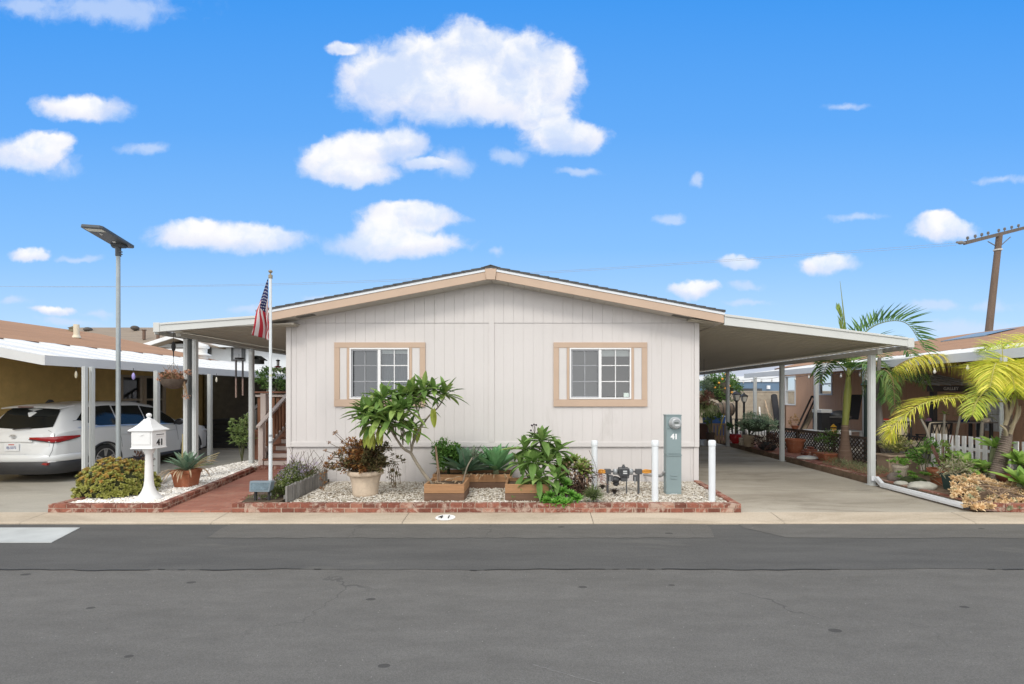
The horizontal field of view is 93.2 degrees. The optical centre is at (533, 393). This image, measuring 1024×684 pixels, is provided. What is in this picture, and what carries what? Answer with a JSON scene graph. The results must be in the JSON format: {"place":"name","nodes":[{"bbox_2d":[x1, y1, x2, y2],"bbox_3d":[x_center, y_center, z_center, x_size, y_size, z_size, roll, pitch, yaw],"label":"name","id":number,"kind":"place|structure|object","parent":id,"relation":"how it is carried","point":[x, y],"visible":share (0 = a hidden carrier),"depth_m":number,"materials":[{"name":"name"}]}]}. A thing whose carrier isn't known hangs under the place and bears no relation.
{"place":"outdoors","nodes":[
{"label":"outdoors","id":0,"kind":"place"},
{"bbox_2d":[0,448,257,511],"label":"neighbour driveway","id":1,"kind":"structure","parent":0,"point":[30,493],"depth_m":10.15,"materials":[{"name":"concrete"}]},
{"bbox_2d":[0,400,206,475],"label":"parked car","id":2,"kind":"object","parent":1,"relation":"on","point":[42,438],"visible":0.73,"depth_m":10.56,"materials":[{"name":"white paint"}]},
{"bbox_2d":[81,224,133,457],"bbox_3d":[-8.585,-0.672,9.764,0.371,5.145,1.053,0,0,-11],"label":"street lamp","id":3,"kind":"object","parent":1,"relation":"on","point":[115,241],"visible":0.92,"depth_m":10.06,"materials":[{"name":"metal"}]},
{"bbox_2d":[0,320,217,425],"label":"mobile home","id":4,"kind":"object","parent":1,"relation":"on","point":[22,382],"visible":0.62,"depth_m":14.09,"materials":[{"name":"yellow"}]},
{"bbox_2d":[121,375,143,403],"bbox_3d":[-12.664,0.180,15.145,0.192,1.600,0.953,0,0,0],"label":"window","id":5,"kind":"structure","parent":4,"relation":"in","point":[132,390],"depth_m":15.33,"materials":[{"name":"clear glass"}]},
{"bbox_2d":[144,376,165,413],"bbox_3d":[-12.664,0.180,16.063,0.192,1.600,1.004,0,0,0],"label":"window","id":6,"kind":"structure","parent":4,"relation":"in","point":[148,380],"depth_m":16.13,"materials":[{"name":"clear glass"}]},
{"bbox_2d":[0,338,285,472],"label":"neighbour carport","id":7,"kind":"object","parent":1,"relation":"on","point":[54,354],"visible":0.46,"depth_m":11.20,"materials":[{"name":"white metal"}]},
{"bbox_2d":[203,388,276,448],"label":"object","id":8,"kind":"structure","parent":1,"relation":"on","point":[221,435],"depth_m":17.56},
{"bbox_2d":[225,413,255,461],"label":"shrub","id":9,"kind":"object","parent":1,"relation":"on","point":[241,440],"visible":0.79,"depth_m":13.51,"materials":[{"name":"green plant"}]},
{"bbox_2d":[205,368,285,424],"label":"shed wall","id":10,"kind":"structure","parent":1,"relation":"on","point":[227,403],"depth_m":19.30,"materials":[{"name":"wood"}]},
{"bbox_2d":[70,460,257,502],"bbox_3d":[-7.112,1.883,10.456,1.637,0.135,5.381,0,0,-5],"label":"gravel bed base","id":11,"kind":"object","parent":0,"point":[191,487],"visible":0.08,"depth_m":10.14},
{"bbox_2d":[70,456,162,498],"bbox_3d":[-7.554,1.667,8.754,1.418,1.110,1.155,0,0,0],"label":"succulent bush","id":12,"kind":"object","parent":11,"relation":"on","point":[119,478],"visible":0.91,"depth_m":8.44,"materials":[{"name":"plant"}]},
{"bbox_2d":[128,413,169,501],"bbox_3d":[-6.609,1.069,8.300,0.424,1.482,0.400,0,0,0],"label":"mailbox","id":13,"kind":"object","parent":11,"relation":"on","point":[148,435],"visible":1,"depth_m":8.22,"materials":[{"name":"white paint"}]},
{"bbox_2d":[132,432,149,444],"bbox_3d":[-6.614,0.748,8.139,0.306,0.215,0.009,0,0,0],"label":"door","id":14,"kind":"structure","parent":13,"relation":"in","point":[144,439],"depth_m":8.13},
{"bbox_2d":[48,467,254,512],"bbox_3d":[-6.887,1.835,9.738,1.864,0.135,4.013,0,0,0],"label":"brick border","id":15,"kind":"object","parent":11,"relation":"on","point":[68,506],"visible":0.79,"depth_m":7.76,"materials":[{"name":"brick"}]},
{"bbox_2d":[158,434,217,486],"bbox_3d":[-6.686,1.290,9.455,1.141,1.020,0.926,0,0,0],"label":"potted agave","id":16,"kind":"object","parent":11,"relation":"on","point":[188,472],"visible":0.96,"depth_m":9.37,"materials":[{"name":"plant"}]},
{"bbox_2d":[163,470,283,512],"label":"path","id":17,"kind":"structure","parent":0,"point":[224,498],"depth_m":8.74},
{"bbox_2d":[250,391,286,469],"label":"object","id":18,"kind":"structure","parent":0,"point":[279,453],"depth_m":12.79,"materials":[{"name":"wood"}]},
{"bbox_2d":[255,365,285,403],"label":"potted plant","id":19,"kind":"object","parent":18,"relation":"on","point":[265,379],"visible":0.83,"depth_m":14.52,"materials":[{"name":"green plant"}]},
{"bbox_2d":[291,481,726,502],"bbox_3d":[-1.180,1.877,9.525,8.960,0.145,3.350,0,0,0],"label":"planter bed base","id":20,"kind":"object","parent":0,"point":[717,499],"depth_m":8.68,"materials":[{"name":"gravel"}]},
{"bbox_2d":[242,479,328,502],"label":"soil","id":21,"kind":"structure","parent":20,"relation":"on","point":[280,498],"depth_m":8.10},
{"bbox_2d":[249,480,274,500],"bbox_3d":[-4.489,1.615,7.970,0.358,0.372,0.156,0,0,0],"label":"utility box","id":22,"kind":"object","parent":21,"relation":"on","point":[255,486],"visible":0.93,"depth_m":7.92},
{"bbox_2d":[268,270,272,495],"bbox_3d":[-4.551,-0.172,8.350,0.069,3.944,0.070,0,0,0],"label":"flag pole","id":23,"kind":"object","parent":21,"relation":"on","point":[270,435],"visible":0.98,"depth_m":8.33,"materials":[{"name":"white metal"}]},
{"bbox_2d":[251,279,272,341],"bbox_3d":[-4.685,-1.453,8.339,0.236,1.083,0.266,0,0,0],"label":"flag","id":24,"kind":"object","parent":23,"relation":"attached to","point":[261,326],"visible":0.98,"depth_m":8.31,"materials":[{"name":"fabric"}]},
{"bbox_2d":[246,447,336,498],"bbox_3d":[-4.179,1.398,8.849,1.588,0.694,1.899,0,0,0],"label":"lantana","id":25,"kind":"object","parent":21,"relation":"on","point":[290,476],"visible":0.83,"depth_m":9.00,"materials":[{"name":"green plant"}]},
{"bbox_2d":[284,470,327,501],"bbox_3d":[-4.135,1.676,8.851,0.062,0.329,1.803,0,0,-3],"label":"wood edging","id":26,"kind":"object","parent":20,"relation":"on","point":[298,489],"visible":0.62,"depth_m":8.65,"materials":[{"name":"wood"}]},
{"bbox_2d":[319,430,406,496],"bbox_3d":[-3.060,1.221,8.621,1.496,1.159,0.933,0,0,0],"label":"potted shrub","id":27,"kind":"object","parent":20,"relation":"on","point":[366,464],"visible":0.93,"depth_m":8.45,"materials":[{"name":"red plant"}]},
{"bbox_2d":[424,477,468,501],"bbox_3d":[-1.508,1.667,8.438,0.672,0.307,0.684,0,0,0],"label":"planter box","id":28,"kind":"object","parent":20,"relation":"on","point":[450,491],"visible":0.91,"depth_m":8.10,"materials":[{"name":"brown wood"}]},
{"bbox_2d":[340,371,468,483],"bbox_3d":[-2.206,0.642,8.361,2.222,2.095,1.289,0,0,-16],"label":"plumeria tree","id":29,"kind":"object","parent":28,"relation":"in","point":[375,410],"visible":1,"depth_m":8.23,"materials":[{"name":"green plant"}]},
{"bbox_2d":[432,470,511,488],"bbox_3d":[-1.184,1.677,9.498,1.496,0.287,0.604,0,0,0],"label":"planter box","id":30,"kind":"object","parent":20,"relation":"on","point":[490,481],"visible":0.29,"depth_m":9.20,"materials":[{"name":"brown wood"}]},
{"bbox_2d":[430,437,461,473],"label":"round bush","id":31,"kind":"object","parent":30,"relation":"in","point":[443,450],"visible":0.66,"depth_m":9.34,"materials":[{"name":"plant"}]},
{"bbox_2d":[430,446,506,473],"bbox_3d":[-1.303,1.296,9.429,1.428,0.647,1.403,0,0,-37],"label":"agave","id":32,"kind":"object","parent":30,"relation":"in","point":[474,464],"visible":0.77,"depth_m":9.21,"materials":[{"name":"plant"}]},
{"bbox_2d":[474,443,525,473],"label":"agave","id":33,"kind":"object","parent":30,"relation":"in","point":[497,458],"visible":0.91,"depth_m":9.26,"materials":[{"name":"plant"}]},
{"bbox_2d":[232,474,740,512],"bbox_3d":[-1.184,1.830,9.486,9.131,0.145,3.479,0,0,0],"label":"brick border","id":34,"kind":"object","parent":20,"relation":"on","point":[730,505],"visible":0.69,"depth_m":7.75,"materials":[{"name":"brick"}]},
{"bbox_2d":[505,478,548,501],"bbox_3d":[-0.117,1.667,8.423,0.739,0.307,0.654,0,0,0],"label":"planter box","id":35,"kind":"object","parent":20,"relation":"on","point":[528,492],"visible":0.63,"depth_m":8.10,"materials":[{"name":"brown wood"}]},
{"bbox_2d":[499,424,576,499],"bbox_3d":[0.075,1.177,8.340,1.368,1.319,1.177,0,0,0],"label":"tall leafy plant","id":36,"kind":"object","parent":35,"relation":"in","point":[531,455],"visible":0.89,"depth_m":8.29,"materials":[{"name":"green plant"}]},
{"bbox_2d":[535,472,583,507],"bbox_3d":[0.417,1.575,7.920,0.709,0.497,0.614,0,0,-38],"label":"aeonium clump","id":37,"kind":"object","parent":20,"relation":"on","point":[573,494],"visible":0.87,"depth_m":7.89,"materials":[{"name":"plant"}]},
{"bbox_2d":[554,453,592,493],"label":"aeonium clump","id":38,"kind":"object","parent":20,"relation":"on","point":[574,459],"visible":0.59,"depth_m":8.57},
{"bbox_2d":[550,460,604,500],"bbox_3d":[0.733,1.541,8.470,1.069,0.762,1.006,0,0,0],"label":"dry tangle","id":39,"kind":"object","parent":20,"relation":"on","point":[575,487],"visible":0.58,"depth_m":8.40,"materials":[{"name":"brown plant"}]},
{"bbox_2d":[580,485,604,500],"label":"spiky plant","id":40,"kind":"object","parent":20,"relation":"on","point":[592,494],"visible":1,"depth_m":7.93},
{"bbox_2d":[591,440,597,488],"bbox_3d":[1.114,1.390,8.900,0.122,1.079,0.122,0,0,0],"label":"bollard","id":41,"kind":"object","parent":20,"relation":"on","point":[594,448],"visible":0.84,"depth_m":8.86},
{"bbox_2d":[604,464,641,493],"bbox_3d":[1.613,1.552,8.744,0.676,0.555,0.208,0,0,0],"label":"gas meter","id":42,"kind":"object","parent":20,"relation":"on","point":[623,472],"visible":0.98,"depth_m":8.71,"materials":[{"name":"silver metal"}]},
{"bbox_2d":[651,440,658,501],"bbox_3d":[2.027,1.310,8.100,0.122,1.079,0.122,0,0,0],"label":"bollard","id":43,"kind":"object","parent":20,"relation":"on","point":[654,444],"visible":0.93,"depth_m":8.05,"materials":[{"name":"plastic"}]},
{"bbox_2d":[643,414,693,496],"bbox_3d":[2.537,1.109,9.207,0.574,1.481,1.514,0,0,0],"label":"meter pedestal","id":44,"kind":"object","parent":20,"relation":"on","point":[671,473],"visible":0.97,"depth_m":8.60,"materials":[{"name":"metal"}]},
{"bbox_2d":[667,429,680,453],"bbox_3d":[2.488,0.841,8.598,0.247,0.445,0.011,0,0,0],"label":"door","id":45,"kind":"structure","parent":44,"relation":"in","point":[673,445],"depth_m":8.59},
{"bbox_2d":[708,440,715,501],"bbox_3d":[2.982,1.310,8.100,0.122,1.079,0.122,0,0,0],"label":"bollard","id":46,"kind":"object","parent":20,"relation":"on","point":[712,469],"visible":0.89,"depth_m":8.05,"materials":[{"name":"plastic"}]},
{"bbox_2d":[0,568,1023,683],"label":"road","id":47,"kind":"structure","parent":0,"point":[638,626],"depth_m":4.12,"materials":[{"name":"asphalt"}]},
{"bbox_2d":[0,524,1023,569],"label":"road strip","id":48,"kind":"object","parent":47,"relation":"on","point":[195,547],"visible":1,"depth_m":6.03,"materials":[{"name":"asphalt"}]},
{"bbox_2d":[0,527,79,542],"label":"concrete patch","id":49,"kind":"object","parent":48,"relation":"on","point":[30,534],"visible":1,"depth_m":6.77,"materials":[{"name":"concrete"}]},
{"bbox_2d":[0,512,1023,523],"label":"kerb","id":50,"kind":"structure","parent":48,"relation":"on","point":[524,518],"depth_m":7.49,"materials":[{"name":"concrete"}]},
{"bbox_2d":[0,568,1023,570],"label":"road seam","id":51,"kind":"object","parent":48,"relation":"on","point":[474,570],"visible":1,"depth_m":5.44,"materials":[{"name":"asphalt"}]},
{"bbox_2d":[208,524,1023,537],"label":"gutter strip","id":52,"kind":"object","parent":48,"relation":"on","point":[605,530],"visible":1,"depth_m":6.99,"materials":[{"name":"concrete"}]},
{"bbox_2d":[0,0,1023,340],"label":"sky","id":53,"kind":"structure","parent":0,"point":[228,142],"materials":[{"name":"blue"}]},
{"bbox_2d":[699,371,743,402],"bbox_3d":[9.317,0.320,23.997,2.139,3.164,1.858,0,0,0],"label":"orange tree","id":54,"kind":"object","parent":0,"point":[719,381],"visible":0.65,"depth_m":23.55,"materials":[{"name":"green plant"}]},
{"bbox_2d":[699,391,778,425],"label":"block wall","id":55,"kind":"structure","parent":0,"point":[762,396],"depth_m":28.00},
{"bbox_2d":[699,443,970,511],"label":"driveway","id":56,"kind":"structure","parent":0,"point":[750,481],"depth_m":9.62,"materials":[{"name":"concrete"}]},
{"bbox_2d":[256,264,725,481],"bbox_3d":[-0.849,-0.318,18.680,9.206,4.435,18.440,0,0,0],"label":"mobile home","id":57,"kind":"object","parent":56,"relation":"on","point":[516,354],"visible":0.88,"depth_m":9.95,"materials":[{"name":"white"}]},
{"bbox_2d":[153,316,299,462],"bbox_3d":[-6.163,0.179,16.020,2.699,3.442,13.080,0,0,0],"label":"entry awning","id":58,"kind":"object","parent":57,"relation":"attached to","point":[234,332],"visible":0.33,"depth_m":10.32,"materials":[{"name":"white metal"}]},
{"bbox_2d":[156,332,191,398],"bbox_3d":[-7.380,-0.578,9.939,0.630,1.401,0.599,0,0,-29],"label":"hanging basket","id":59,"kind":"object","parent":58,"relation":"hanging from","point":[172,382],"visible":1,"depth_m":9.84,"materials":[{"name":"metal"}]},
{"bbox_2d":[334,342,424,406],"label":"window","id":60,"kind":"structure","parent":57,"relation":"in","point":[359,367],"depth_m":9.93,"materials":[{"name":"glass"}]},
{"bbox_2d":[554,342,646,406],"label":"window","id":61,"kind":"structure","parent":57,"relation":"in","point":[586,374],"depth_m":9.93,"materials":[{"name":"glass"}]},
{"bbox_2d":[700,409,722,446],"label":"potted plant","id":62,"kind":"object","parent":56,"relation":"on","point":[710,435],"visible":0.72,"depth_m":17.53,"materials":[{"name":"green plant"}]},
{"bbox_2d":[708,423,725,442],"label":"picket gate","id":63,"kind":"structure","parent":56,"relation":"on","point":[718,436],"depth_m":17.75,"materials":[{"name":"brown wood"}]},
{"bbox_2d":[686,314,970,508],"bbox_3d":[5.309,0.164,17.195,4.387,3.471,18.730,0,0,0],"label":"carport awning","id":64,"kind":"object","parent":56,"relation":"on","point":[733,343],"visible":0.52,"depth_m":10.57,"materials":[{"name":"white metal"}]},
{"bbox_2d":[699,389,723,418],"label":"hanging plant","id":65,"kind":"object","parent":64,"relation":"hanging from","point":[705,404],"visible":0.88,"depth_m":16.12,"materials":[{"name":"green plant"}]},
{"bbox_2d":[714,439,995,511],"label":"garden soil","id":66,"kind":"structure","parent":0,"point":[861,478],"depth_m":11.38,"materials":[{"name":"soil"}]},
{"bbox_2d":[717,438,890,476],"bbox_3d":[7.635,1.779,15.400,0.710,0.042,10.000,0,0,0],"label":"brick ledge","id":67,"kind":"object","parent":66,"relation":"on","point":[787,453],"visible":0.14,"depth_m":12.23,"materials":[{"name":"brick"}]},
{"bbox_2d":[751,431,778,450],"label":"dark shrub","id":68,"kind":"object","parent":67,"relation":"on","point":[768,445],"visible":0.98,"depth_m":15.09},
{"bbox_2d":[785,438,805,452],"bbox_3d":[7.881,1.560,14.600,0.568,0.400,0.568,0,0,0],"label":"flower pot","id":69,"kind":"object","parent":67,"relation":"on","point":[794,445],"visible":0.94,"depth_m":14.42,"materials":[{"name":"ceramic"}]},
{"bbox_2d":[821,456,891,474],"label":"ground cover","id":70,"kind":"object","parent":67,"relation":"on","point":[858,467],"visible":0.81,"depth_m":11.28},
{"bbox_2d":[766,426,880,465],"bbox_3d":[8.235,1.470,14.225,0.076,0.760,4.846,0,0,-5],"label":"lattice fence","id":71,"kind":"object","parent":66,"relation":"on","point":[798,431],"visible":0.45,"depth_m":13.56,"materials":[{"name":"wood"}]},
{"bbox_2d":[814,428,840,451],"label":"shrub","id":72,"kind":"object","parent":66,"relation":"on","point":[823,437],"visible":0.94,"depth_m":13.40,"materials":[{"name":"green plant"}]},
{"bbox_2d":[714,438,969,500],"bbox_3d":[7.225,1.835,14.225,0.136,0.135,12.541,0,0,0],"label":"brick border","id":73,"kind":"object","parent":66,"relation":"on","point":[943,494],"visible":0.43,"depth_m":11.04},
{"bbox_2d":[734,411,778,446],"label":"potted plant","id":74,"kind":"object","parent":73,"relation":"on","point":[753,424],"visible":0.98,"depth_m":15.74,"materials":[{"name":"plant"}]},
{"bbox_2d":[861,380,866,460],"bbox_3d":[8.858,0.760,12.900,0.392,2.280,0.392,0,0,0],"label":"dark post","id":75,"kind":"object","parent":66,"relation":"on","point":[865,414],"visible":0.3,"depth_m":12.87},
{"bbox_2d":[809,284,939,463],"bbox_3d":[8.898,-0.539,12.710,5.271,4.719,2.743,0,0,-21],"label":"palm tree","id":76,"kind":"object","parent":66,"relation":"on","point":[845,451],"visible":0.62,"depth_m":12.15,"materials":[{"name":"green plant"}]},
{"bbox_2d":[886,455,910,476],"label":"potted plant","id":77,"kind":"object","parent":66,"relation":"on","point":[902,466],"visible":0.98,"depth_m":9.93,"materials":[{"name":"stone"}]},
{"bbox_2d":[876,434,922,472],"bbox_3d":[8.312,1.338,11.112,0.949,0.884,0.633,0,0,0],"label":"trough planter","id":78,"kind":"object","parent":66,"relation":"on","point":[882,458],"visible":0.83,"depth_m":10.96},
{"bbox_2d":[894,470,930,482],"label":"green succulent","id":79,"kind":"object","parent":66,"relation":"on","point":[909,478],"visible":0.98,"depth_m":9.52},
{"bbox_2d":[857,354,979,452],"bbox_3d":[9.013,0.445,11.466,2.246,2.738,1.472,0,0,14],"label":"palm tree","id":80,"kind":"object","parent":66,"relation":"on","point":[893,373],"visible":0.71,"depth_m":11.27,"materials":[{"name":"plant"}]},
{"bbox_2d":[907,481,937,489],"bbox_3d":[7.304,1.735,9.101,0.539,0.180,0.346,0,0,0],"label":"garden stone","id":81,"kind":"object","parent":66,"relation":"on","point":[919,485],"visible":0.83,"depth_m":8.99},
{"bbox_2d":[903,435,941,475],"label":"shrub","id":82,"kind":"object","parent":66,"relation":"on","point":[919,456],"visible":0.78,"depth_m":10.49,"materials":[{"name":"plant"}]},
{"bbox_2d":[916,435,957,484],"bbox_3d":[8.049,1.292,9.588,0.507,0.976,0.658,0,0,-27],"label":"potted plant","id":83,"kind":"object","parent":66,"relation":"on","point":[942,458],"visible":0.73,"depth_m":9.54,"materials":[{"name":"green plant"}]},
{"bbox_2d":[876,332,1023,481],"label":"palm tree","id":84,"kind":"object","parent":66,"relation":"on","point":[1010,371],"visible":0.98,"depth_m":8.48,"materials":[{"name":"green plant"}]},
{"bbox_2d":[936,454,975,489],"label":"potted plant","id":85,"kind":"object","parent":66,"relation":"on","point":[945,481],"visible":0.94,"depth_m":8.91,"materials":[{"name":"plant"}]},
{"bbox_2d":[935,450,986,474],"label":"foxtail agave","id":86,"kind":"object","parent":66,"relation":"on","point":[967,456],"visible":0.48,"depth_m":9.24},
{"bbox_2d":[931,433,1023,474],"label":"picket fence","id":87,"kind":"object","parent":66,"relation":"on","point":[971,449],"visible":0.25,"depth_m":9.99,"materials":[{"name":"wood"}]},
{"bbox_2d":[948,473,1023,510],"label":"dried succulent","id":88,"kind":"object","parent":66,"relation":"on","point":[983,488],"visible":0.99,"depth_m":8.17,"materials":[{"name":"plant"}]},
{"bbox_2d":[972,436,1014,476],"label":"foxtail agave","id":89,"kind":"object","parent":66,"relation":"on","point":[993,443],"visible":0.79,"depth_m":9.20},
{"bbox_2d":[987,465,1023,487],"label":"foxtail agave","id":90,"kind":"object","parent":66,"relation":"on","point":[1018,474],"visible":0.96,"depth_m":8.32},
{"bbox_2d":[998,449,1023,469],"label":"foxtail agave","id":91,"kind":"object","parent":66,"relation":"on","point":[1017,456],"visible":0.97,"depth_m":8.75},
{"bbox_2d":[730,374,984,436],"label":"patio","id":92,"kind":"structure","parent":0,"point":[940,383],"depth_m":13.31,"materials":[{"name":"wood"}]},
{"bbox_2d":[713,402,734,433],"bbox_3d":[8.645,1.142,22.000,0.840,1.530,0.656,0,0,0],"label":"wooden barrel","id":93,"kind":"object","parent":92,"relation":"on","point":[723,410],"visible":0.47,"depth_m":21.76,"materials":[{"name":"brown wood"}]},
{"bbox_2d":[699,376,778,390],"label":"blue building","id":94,"kind":"structure","parent":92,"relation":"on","point":[766,384],"depth_m":35.95,"materials":[{"name":"paint"}]},
{"bbox_2d":[802,429,861,450],"bbox_3d":[9.517,1.524,15.400,1.505,0.752,0.800,0,0,0],"label":"patio table","id":95,"kind":"object","parent":92,"relation":"on","point":[860,432],"visible":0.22,"depth_m":15.21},
{"bbox_2d":[812,409,851,429],"bbox_3d":[9.570,0.818,15.433,1.096,0.661,0.586,0,0,0],"label":"barbecue grill","id":96,"kind":"object","parent":95,"relation":"on","point":[827,419],"visible":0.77,"depth_m":15.22,"materials":[{"name":"metal"}]},
{"bbox_2d":[744,343,1023,459],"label":"neighbour porch","id":97,"kind":"object","parent":92,"relation":"on","point":[963,355],"visible":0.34,"depth_m":13.19,"materials":[{"name":"white metal"}]},
{"bbox_2d":[923,420,997,453],"bbox_3d":[11.586,1.317,13.035,1.640,1.166,0.870,0,0,0],"label":"patio table","id":98,"kind":"object","parent":92,"relation":"on","point":[970,427],"visible":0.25,"depth_m":12.90,"materials":[{"name":"brown wood"}]},
{"bbox_2d":[739,432,1012,469],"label":"porch slab","id":99,"kind":"structure","parent":0,"point":[923,465],"depth_m":15.19,"materials":[{"name":"concrete"}]},
{"bbox_2d":[850,395,861,419],"bbox_3d":[10.657,0.425,16.050,0.300,0.814,0.720,0,0,43],"label":"black panel","id":100,"kind":"object","parent":99,"relation":"on","point":[856,400],"visible":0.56,"depth_m":16.02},
{"bbox_2d":[876,420,911,451],"bbox_3d":[9.405,1.171,12.724,0.765,0.981,0.820,0,0,30],"label":"patio chair","id":101,"kind":"object","parent":99,"relation":"on","point":[902,432],"visible":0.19,"depth_m":12.32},
{"bbox_2d":[897,422,952,463],"bbox_3d":[9.660,1.171,11.972,0.765,0.981,0.820,0,0,-20],"label":"patio chair","id":102,"kind":"object","parent":99,"relation":"on","point":[935,428],"visible":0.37,"depth_m":11.69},
{"bbox_2d":[775,326,1023,453],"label":"mobile home","id":103,"kind":"object","parent":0,"point":[799,392],"visible":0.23,"depth_m":16.54,"materials":[{"name":"brown"}]},
{"bbox_2d":[785,375,795,404],"bbox_3d":[12.664,-0.170,23.736,0.192,1.500,1.078,0,0,0],"label":"window","id":104,"kind":"structure","parent":103,"relation":"in","point":[790,384],"depth_m":23.80,"materials":[{"name":"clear glass"}]},
{"bbox_2d":[819,372,832,394],"bbox_3d":[12.664,-0.435,20.872,0.192,1.030,1.058,0,0,0],"label":"window","id":105,"kind":"structure","parent":103,"relation":"in","point":[827,389],"depth_m":20.81,"materials":[{"name":"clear glass"}]},
{"bbox_2d":[985,390,999,431],"bbox_3d":[12.664,0.450,13.299,0.192,1.200,1.012,0,0,0],"label":"window","id":106,"kind":"structure","parent":103,"relation":"in","point":[996,427],"depth_m":13.22,"materials":[{"name":"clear glass"}]},
{"bbox_2d":[968,501,1023,511],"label":"brick border","id":107,"kind":"object","parent":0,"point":[1001,507],"visible":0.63,"depth_m":7.79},
{"label":"ground","id":108,"kind":"structure","parent":0,"visible":0},
{"bbox_2d":[80,326,285,367],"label":"two storey house","id":109,"kind":"structure","parent":108,"relation":"on","point":[147,336],"depth_m":31.00,"materials":[{"name":"brown tile"}]},
{"bbox_2d":[231,347,244,360],"bbox_3d":[-18.932,-2.625,30.935,0.864,1.024,0.150,0,0,0],"label":"window","id":110,"kind":"structure","parent":109,"relation":"in","point":[236,352],"depth_m":30.88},
{"bbox_2d":[699,364,792,375],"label":"grey building","id":111,"kind":"structure","parent":108,"relation":"on","point":[740,373],"depth_m":66.93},
{"bbox_2d":[956,224,1023,330],"bbox_3d":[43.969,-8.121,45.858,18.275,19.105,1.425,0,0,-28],"label":"utility pole","id":112,"kind":"object","parent":108,"relation":"on","point":[990,315],"visible":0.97,"depth_m":44.80,"materials":[{"name":"brown wood"}]},
{"bbox_2d":[0,243,949,286],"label":"overhead wire","id":113,"kind":"object","parent":112,"relation":"attached to","point":[417,278],"visible":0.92,"depth_m":46.15,"materials":[{"name":"metal"}]},
{"bbox_2d":[170,245,953,286],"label":"overhead wire","id":114,"kind":"object","parent":112,"relation":"attached to","point":[571,271],"visible":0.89,"depth_m":44.44,"materials":[{"name":"metal"}]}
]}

